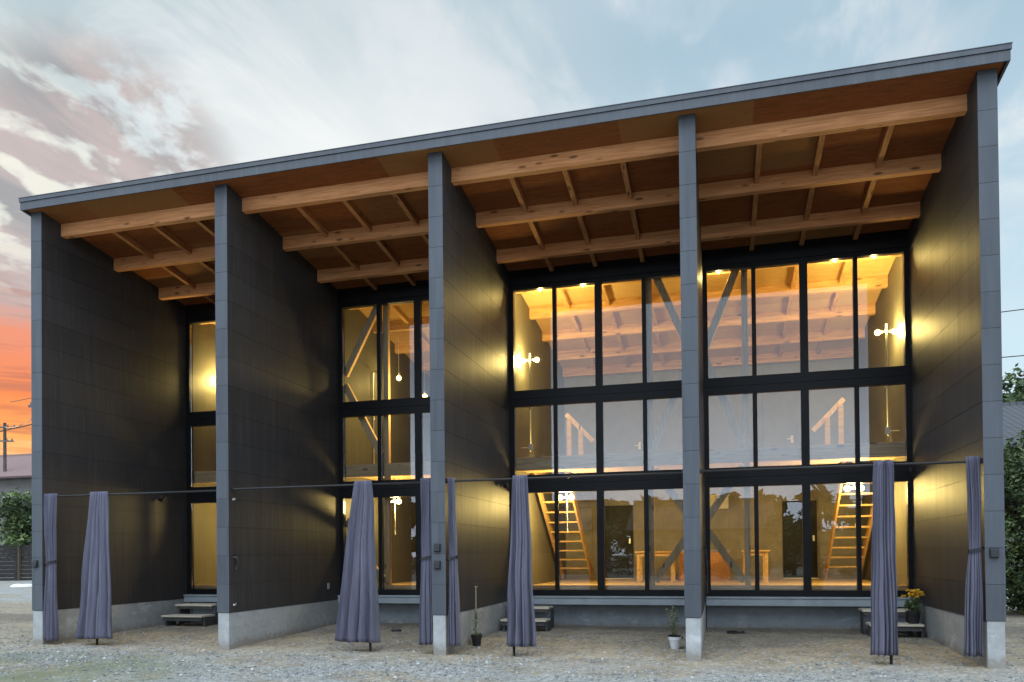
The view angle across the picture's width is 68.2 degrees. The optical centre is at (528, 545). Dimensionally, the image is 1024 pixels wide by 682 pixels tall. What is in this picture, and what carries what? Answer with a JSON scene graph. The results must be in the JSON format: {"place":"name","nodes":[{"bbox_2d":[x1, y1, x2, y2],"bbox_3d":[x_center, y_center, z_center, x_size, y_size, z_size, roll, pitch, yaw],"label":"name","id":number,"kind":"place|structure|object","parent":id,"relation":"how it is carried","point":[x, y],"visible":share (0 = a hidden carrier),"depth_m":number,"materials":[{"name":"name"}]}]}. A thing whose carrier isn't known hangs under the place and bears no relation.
{"place":"outdoors","nodes":[
{"label":"outdoors","id":0,"kind":"place"},
{"bbox_2d":[10,584,31,586],"bbox_3d":[-25.170,1.957,37.618,1.107,0.150,0.720,-1,-1,-2],"label":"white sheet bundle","id":1,"kind":"object","parent":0,"point":[21,585],"visible":0.89,"depth_m":37.36,"materials":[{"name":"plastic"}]},
{"bbox_2d":[0,577,1023,681],"bbox_3d":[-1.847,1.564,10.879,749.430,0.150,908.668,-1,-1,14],"label":"ground","id":2,"kind":"structure","parent":0,"point":[16,607],"depth_m":10.88,"materials":[{"name":"grey gravel"}]},
{"bbox_2d":[0,423,16,471],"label":"utility pole","id":3,"kind":"object","parent":2,"relation":"on","point":[5,440],"visible":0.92,"depth_m":61.13,"materials":[{"name":"grey paint"}]},
{"bbox_2d":[0,488,31,577],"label":"bushy tree","id":4,"kind":"object","parent":2,"relation":"on","point":[16,523],"visible":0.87,"depth_m":49.42,"materials":[{"name":"green plant"}]},
{"bbox_2d":[0,453,31,573],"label":"neighbour house","id":5,"kind":"structure","parent":2,"relation":"on","point":[17,474],"depth_m":60.19,"materials":[{"name":"grey paint"}]},
{"bbox_2d":[0,545,31,580],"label":"boundary fence","id":6,"kind":"object","parent":2,"relation":"on","point":[21,555],"visible":0.05,"depth_m":48.35,"materials":[{"name":"grey wood"}]},
{"bbox_2d":[161,603,217,626],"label":"entry steps","id":7,"kind":"structure","parent":2,"relation":"on","point":[184,615],"depth_m":15.60,"materials":[{"name":"grey concrete"}]},
{"bbox_2d":[471,586,481,645],"bbox_3d":[-0.828,1.121,12.068,0.184,0.960,0.182,-1,-1,14],"label":"potted plant","id":8,"kind":"object","parent":2,"relation":"on","point":[476,637],"visible":0.99,"depth_m":12.03,"materials":[{"name":"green plant"}]},
{"bbox_2d":[18,42,1012,668],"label":"house","id":9,"kind":"structure","parent":2,"relation":"on","point":[222,330],"depth_m":13.41,"materials":[{"name":"black metal"}]},
{"bbox_2d":[31,560,37,566],"bbox_3d":[-8.469,0.308,12.962,0.104,0.124,0.048,-1,-1,14],"label":"outlet","id":10,"kind":"object","parent":9,"relation":"attached to","point":[34,563],"visible":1,"depth_m":12.95,"materials":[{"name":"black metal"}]},
{"bbox_2d":[57,490,215,644],"bbox_3d":[-6.632,0.414,12.627,3.444,2.647,0.078,-1,-1,14],"label":"curtain rail","id":11,"kind":"object","parent":9,"relation":"attached to","point":[140,493],"visible":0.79,"depth_m":12.56,"materials":[{"name":"black metal"}]},
{"bbox_2d":[43,493,58,640],"bbox_3d":[-8.191,0.369,12.951,0.289,2.539,0.177,-1,-1,36],"label":"curtain","id":12,"kind":"object","parent":11,"relation":"hanging from","point":[50,622],"visible":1,"depth_m":12.94,"materials":[{"name":"grey fabric"}]},
{"bbox_2d":[75,491,112,638],"bbox_3d":[-7.323,0.330,12.708,0.757,2.493,0.274,-1,-1,14],"label":"curtain","id":13,"kind":"object","parent":11,"relation":"hanging from","point":[95,617],"visible":1,"depth_m":12.69,"materials":[{"name":"grey fabric"}]},
{"bbox_2d":[159,495,166,501],"bbox_3d":[-7.584,-0.983,15.645,0.145,0.157,0.177,-1,-1,14],"label":"spotlight","id":14,"kind":"object","parent":9,"relation":"attached to","point":[162,498],"visible":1,"depth_m":15.60,"materials":[{"name":"black metal"}]},
{"bbox_2d":[186,418,215,495],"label":"window","id":15,"kind":"structure","parent":9,"relation":"in","point":[190,424],"depth_m":16.47,"materials":[{"name":"black metal"}]},
{"bbox_2d":[186,317,215,419],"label":"window","id":16,"kind":"structure","parent":9,"relation":"in","point":[190,415],"depth_m":16.50,"materials":[{"name":"black metal"}]},
{"bbox_2d":[187,495,216,593],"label":"window","id":17,"kind":"structure","parent":9,"relation":"in","point":[191,500],"depth_m":16.46,"materials":[{"name":"black metal"}]},
{"bbox_2d":[233,554,238,568],"bbox_3d":[-4.700,0.258,12.153,0.087,0.244,0.050,-1,-1,14],"label":"wall tap","id":18,"kind":"object","parent":9,"relation":"attached to","point":[236,558],"depth_m":12.13,"materials":[{"name":"black metal"}]},
{"bbox_2d":[231,481,420,651],"bbox_3d":[-3.077,0.361,11.722,3.444,2.662,0.078,-1,-1,14],"label":"curtain rail","id":19,"kind":"object","parent":9,"relation":"attached to","point":[334,485],"visible":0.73,"depth_m":11.74,"materials":[{"name":"black metal"}]},
{"bbox_2d":[335,480,380,642],"bbox_3d":[-2.644,0.245,11.515,0.719,2.483,0.245,-1,-1,10],"label":"curtain","id":20,"kind":"object","parent":19,"relation":"hanging from","point":[358,620],"visible":1,"depth_m":11.52,"materials":[{"name":"grey fabric"}]},
{"bbox_2d":[419,478,432,644],"bbox_3d":[-1.534,0.237,11.254,0.224,2.506,0.192,-1,-1,14],"label":"curtain","id":21,"kind":"object","parent":19,"relation":"hanging from","point":[425,623],"visible":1,"depth_m":11.24,"materials":[{"name":"grey fabric"}]},
{"bbox_2d":[372,371,376,463],"bbox_3d":[-3.417,-2.827,17.032,0.205,2.266,0.060,-1,-1,14],"label":"conduit pipe","id":22,"kind":"object","parent":9,"relation":"attached to","point":[373,418],"visible":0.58,"depth_m":17.04,"materials":[{"name":"metal"}]},
{"bbox_2d":[339,488,420,594],"bbox_3d":[-2.198,-0.088,15.198,3.442,2.145,0.120,-1,-1,14],"label":"window","id":23,"kind":"structure","parent":9,"relation":"in","point":[380,494],"depth_m":15.34,"materials":[{"name":"black metal"}]},
{"bbox_2d":[339,405,429,490],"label":"window","id":24,"kind":"structure","parent":9,"relation":"in","point":[418,411],"depth_m":15.36,"materials":[{"name":"black metal"}]},
{"bbox_2d":[338,295,430,410],"bbox_3d":[-2.236,-3.916,15.239,3.442,2.200,0.120,-1,-1,14],"label":"window","id":25,"kind":"structure","parent":9,"relation":"in","point":[418,400],"depth_m":15.39,"materials":[{"name":"black metal"}]},
{"bbox_2d":[391,477,400,533],"bbox_3d":[-2.953,-0.878,16.588,0.360,1.249,0.120,-1,-1,14],"label":"ceiling lamp","id":26,"kind":"object","parent":9,"relation":"hanging from","point":[397,501],"visible":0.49,"depth_m":16.57,"materials":[{"name":"white plastic"}]},
{"bbox_2d":[397,337,400,380],"bbox_3d":[-2.984,-4.309,17.409,0.110,0.999,0.110,-1,-1,14],"label":"pendant lamp","id":27,"kind":"object","parent":9,"relation":"hanging from","point":[398,377],"visible":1,"depth_m":17.41,"materials":[{"name":"white glass"}]},
{"bbox_2d":[423,335,426,396],"bbox_3d":[-2.179,-4.142,15.861,0.110,2.134,0.110,-1,-1,14],"label":"pendant lamp","id":28,"kind":"object","parent":9,"relation":"hanging from","point":[424,395],"visible":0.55,"depth_m":15.85,"materials":[{"name":"white glass"}]},
{"bbox_2d":[433,543,440,551],"bbox_3d":[-1.349,0.027,11.152,0.104,0.124,0.048,-1,-1,14],"label":"outlet","id":29,"kind":"object","parent":9,"relation":"attached to","point":[437,547],"visible":1,"depth_m":11.14,"materials":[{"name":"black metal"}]},
{"bbox_2d":[434,561,440,568],"bbox_3d":[-1.347,0.280,11.149,0.104,0.124,0.048,-1,-1,14],"label":"outlet","id":30,"kind":"object","parent":9,"relation":"attached to","point":[437,564],"visible":1,"depth_m":11.14,"materials":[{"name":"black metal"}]},
{"bbox_2d":[501,480,508,487],"bbox_3d":[-0.434,-1.143,13.991,0.145,0.157,0.177,-1,-1,14],"label":"spotlight","id":31,"kind":"object","parent":9,"relation":"attached to","point":[505,484],"visible":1,"depth_m":13.95,"materials":[{"name":"black metal"}]},
{"bbox_2d":[521,353,538,454],"bbox_3d":[0.044,-2.886,15.408,0.395,2.080,0.104,-1,-1,14],"label":"wall lamp","id":32,"kind":"object","parent":9,"relation":"attached to","point":[523,360],"visible":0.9,"depth_m":15.40,"materials":[{"name":"white metal"}]},
{"bbox_2d":[447,470,682,655],"bbox_3d":[0.479,0.314,10.818,3.444,2.667,0.078,-1,-1,14],"label":"curtain rail","id":33,"kind":"object","parent":9,"relation":"attached to","point":[582,476],"visible":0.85,"depth_m":10.78,"materials":[{"name":"black metal"}]},
{"bbox_2d":[447,477,460,646],"bbox_3d":[-1.120,0.244,11.142,0.191,2.509,0.200,-1,-1,14],"label":"curtain","id":34,"kind":"object","parent":33,"relation":"hanging from","point":[454,630],"visible":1,"depth_m":11.14,"materials":[{"name":"grey fabric"}]},
{"bbox_2d":[507,475,535,646],"bbox_3d":[-0.127,0.220,10.885,0.468,2.488,0.248,-1,-1,14],"label":"curtain","id":35,"kind":"object","parent":33,"relation":"hanging from","point":[521,629],"visible":1,"depth_m":10.88,"materials":[{"name":"grey fabric"}]},
{"bbox_2d":[559,471,573,531],"bbox_3d":[0.778,-0.916,15.639,0.360,1.269,0.120,-1,-1,14],"label":"ceiling lamp","id":36,"kind":"object","parent":9,"relation":"hanging from","point":[570,497],"visible":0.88,"depth_m":15.63,"materials":[{"name":"white plastic"}]},
{"bbox_2d":[509,270,681,399],"bbox_3d":[1.319,-3.961,14.334,3.442,2.200,0.120,-1,-1,14],"label":"window","id":37,"kind":"structure","parent":9,"relation":"in","point":[599,388],"depth_m":14.29,"materials":[{"name":"black metal"}]},
{"bbox_2d":[510,389,682,483],"bbox_3d":[1.338,-2.034,14.313,3.442,1.645,0.120,-1,-1,14],"label":"window","id":38,"kind":"structure","parent":9,"relation":"in","point":[600,399],"depth_m":14.26,"materials":[{"name":"black metal"}]},
{"bbox_2d":[528,479,683,595],"bbox_3d":[1.357,-0.134,14.293,3.442,2.145,0.120,-1,-1,14],"label":"window","id":39,"kind":"structure","parent":9,"relation":"in","point":[645,485],"depth_m":14.23,"materials":[{"name":"black metal"}]},
{"bbox_2d":[605,505,633,578],"bbox_3d":[2.295,-0.094,19.372,0.820,1.884,0.118,-1,-1,14],"label":"inner door","id":40,"kind":"structure","parent":9,"relation":"in","point":[619,564],"depth_m":19.37,"materials":[{"name":"black plastic"}]},
{"bbox_2d":[613,403,642,453],"bbox_3d":[2.550,-2.656,19.347,0.750,1.945,0.083,-1,-1,14],"label":"inner door","id":41,"kind":"structure","parent":9,"relation":"in","point":[627,418],"depth_m":19.35,"materials":[{"name":"white wood"}]},
{"bbox_2d":[635,551,674,581],"bbox_3d":[2.948,0.471,17.407,0.900,0.699,0.700,-1,-1,14],"label":"table","id":42,"kind":"object","parent":9,"relation":"on","point":[640,554],"visible":0.58,"depth_m":17.19,"materials":[{"name":"brown wood"}]},
{"bbox_2d":[679,550,730,580],"bbox_3d":[4.162,0.331,17.847,1.200,0.964,0.690,-1,-1,14],"label":"kitchen counter","id":43,"kind":"object","parent":9,"relation":"on","point":[720,569],"visible":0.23,"depth_m":17.46,"materials":[{"name":"orange wood"}]},
{"bbox_2d":[703,546,708,593],"bbox_3d":[2.798,0.379,11.868,0.084,0.760,0.390,-1,-1,14],"label":"window frame","id":44,"kind":"structure","parent":9,"relation":"attached to","point":[706,566],"depth_m":11.77,"materials":[{"name":"black metal"}]},
{"bbox_2d":[710,494,727,509],"bbox_3d":[4.704,-1.083,18.648,0.450,0.350,0.348,-1,-1,14],"label":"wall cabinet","id":45,"kind":"object","parent":9,"relation":"attached to","point":[713,498],"depth_m":18.48,"materials":[{"name":"brown wood"}]},
{"bbox_2d":[741,550,769,582],"bbox_3d":[4.947,0.441,16.485,0.570,0.699,1.000,-1,-1,14],"label":"table","id":46,"kind":"object","parent":9,"relation":"on","point":[764,553],"visible":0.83,"depth_m":16.02,"materials":[{"name":"brown wood"}]},
{"bbox_2d":[763,395,795,446],"bbox_3d":[6.125,-2.702,18.437,0.750,1.945,0.083,-1,-1,14],"label":"inner door","id":47,"kind":"structure","parent":9,"relation":"in","point":[778,411],"depth_m":18.44,"materials":[{"name":"white plastic"}]},
{"bbox_2d":[782,500,818,578],"bbox_3d":[6.579,-0.148,18.282,0.820,1.884,0.118,-1,-1,14],"label":"inner door","id":48,"kind":"structure","parent":9,"relation":"in","point":[792,510],"depth_m":18.31,"materials":[{"name":"black plastic"}]},
{"bbox_2d":[702,247,909,387],"bbox_3d":[4.875,-4.006,13.429,3.442,2.200,0.120,-1,-1,14],"label":"window","id":49,"kind":"structure","parent":9,"relation":"in","point":[804,375],"depth_m":13.36,"materials":[{"name":"black glass"}]},
{"bbox_2d":[704,375,911,477],"bbox_3d":[4.894,-2.079,13.408,3.442,1.645,0.120,-1,-1,14],"label":"window","id":50,"kind":"structure","parent":9,"relation":"in","point":[804,387],"depth_m":13.34,"materials":[{"name":"black glass"}]},
{"bbox_2d":[705,472,913,596],"bbox_3d":[4.913,-0.179,13.388,3.442,2.145,0.120,-1,-1,14],"label":"window","id":51,"kind":"structure","parent":9,"relation":"in","point":[857,478],"depth_m":13.32,"materials":[{"name":"black glass"}]},
{"bbox_2d":[700,458,981,664],"bbox_3d":[4.034,0.262,9.913,3.444,2.680,0.078,-1,-1,14],"label":"curtain rail","id":52,"kind":"object","parent":9,"relation":"attached to","point":[839,466],"visible":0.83,"depth_m":9.92,"materials":[{"name":"black metal"}]},
{"bbox_2d":[870,460,897,655],"bbox_3d":[4.556,0.159,9.689,0.338,2.524,0.184,-1,-1,14],"label":"curtain","id":53,"kind":"object","parent":52,"relation":"hanging from","point":[884,630],"visible":1,"depth_m":9.70,"materials":[{"name":"grey fabric"}]},
{"bbox_2d":[963,456,983,657],"bbox_3d":[5.570,0.136,9.453,0.236,2.524,0.173,-1,-1,14],"label":"curtain","id":54,"kind":"object","parent":52,"relation":"hanging from","point":[973,628],"visible":1,"depth_m":9.44,"materials":[{"name":"grey fabric"}]},
{"bbox_2d":[844,460,863,525],"bbox_3d":[6.156,-0.994,14.270,0.360,1.249,0.120,-1,-1,14],"label":"ceiling lamp","id":55,"kind":"object","parent":9,"relation":"hanging from","point":[847,488],"visible":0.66,"depth_m":14.26,"materials":[{"name":"white plastic"}]},
{"bbox_2d":[875,324,899,439],"bbox_3d":[6.533,-2.984,13.757,0.395,2.110,0.104,-1,-1,14],"label":"wall lamp","id":56,"kind":"object","parent":9,"relation":"attached to","point":[879,332],"visible":0.88,"depth_m":13.74,"materials":[{"name":"white metal"}]},
{"bbox_2d":[909,467,918,474],"bbox_3d":[6.367,-1.237,12.466,0.145,0.157,0.177,-1,-1,14],"label":"spotlight","id":57,"kind":"object","parent":9,"relation":"attached to","point":[912,470],"visible":1,"depth_m":12.44,"materials":[{"name":"black metal"}]},
{"bbox_2d":[989,548,998,557],"bbox_3d":[5.766,0.086,9.340,0.104,0.124,0.048,-1,-1,14],"label":"outlet","id":58,"kind":"object","parent":9,"relation":"attached to","point":[993,552],"visible":1,"depth_m":9.33,"materials":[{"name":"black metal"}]},
{"bbox_2d":[500,606,553,631],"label":"entry steps","id":59,"kind":"structure","parent":2,"relation":"on","point":[548,623],"depth_m":13.79,"materials":[{"name":"grey concrete"}]},
{"bbox_2d":[665,604,682,648],"bbox_3d":[2.204,1.220,11.408,0.256,0.665,0.222,-1,-1,-5],"label":"potted plant","id":60,"kind":"object","parent":2,"relation":"on","point":[674,639],"visible":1,"depth_m":11.38,"materials":[{"name":"green plant"}]},
{"bbox_2d":[727,631,744,633],"bbox_3d":[3.597,1.500,13.095,0.300,0.034,0.260,-1,-1,14],"label":"drain grate","id":61,"kind":"object","parent":2,"relation":"on","point":[735,632],"visible":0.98,"depth_m":12.98,"materials":[{"name":"black metal"}]},
{"bbox_2d":[858,608,924,637],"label":"entry steps","id":62,"kind":"structure","parent":2,"relation":"on","point":[907,627],"depth_m":12.38,"materials":[{"name":"grey concrete"}]},
{"bbox_2d":[900,589,924,623],"bbox_3d":[6.164,0.962,12.125,0.354,0.566,0.272,-1,-1,14],"label":"flower pot","id":63,"kind":"object","parent":62,"relation":"on","point":[913,612],"visible":1,"depth_m":12.08,"materials":[{"name":"black plastic"}]},
{"bbox_2d":[1002,363,1023,401],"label":"tall tree","id":64,"kind":"object","parent":2,"relation":"on","point":[1017,395],"visible":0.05,"depth_m":48.40,"materials":[{"name":"green plant"}]},
{"bbox_2d":[1003,430,1023,614],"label":"garden bush","id":65,"kind":"object","parent":2,"relation":"on","point":[1014,492],"visible":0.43,"depth_m":15.30,"materials":[{"name":"green plant"}]},
{"bbox_2d":[1003,401,1023,565],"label":"neighbour house","id":66,"kind":"structure","parent":2,"relation":"on","point":[1013,419],"depth_m":33.50,"materials":[{"name":"grey paint"}]},
{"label":"utility pole","id":67,"kind":"object","parent":2,"relation":"on","visible":0},
{"bbox_2d":[0,424,30,431],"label":"overhead wire","id":68,"kind":"object","parent":67,"relation":"attached to","point":[15,427],"visible":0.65,"depth_m":42.51,"materials":[{"name":"black metal"}]},
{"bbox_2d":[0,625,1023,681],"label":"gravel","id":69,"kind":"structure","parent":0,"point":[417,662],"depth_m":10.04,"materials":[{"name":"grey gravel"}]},
{"bbox_2d":[0,0,1023,454],"label":"sky","id":70,"kind":"structure","parent":0,"point":[93,92],"materials":[{"name":"blue"}]},
{"bbox_2d":[533,413,594,579],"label":"staircase","id":71,"kind":"structure","parent":0,"point":[582,431],"depth_m":16.86,"materials":[{"name":"brown wood"}]},
{"bbox_2d":[811,397,872,578],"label":"staircase","id":72,"kind":"structure","parent":0,"point":[838,405],"depth_m":15.48,"materials":[{"name":"brown wood"}]}
]}

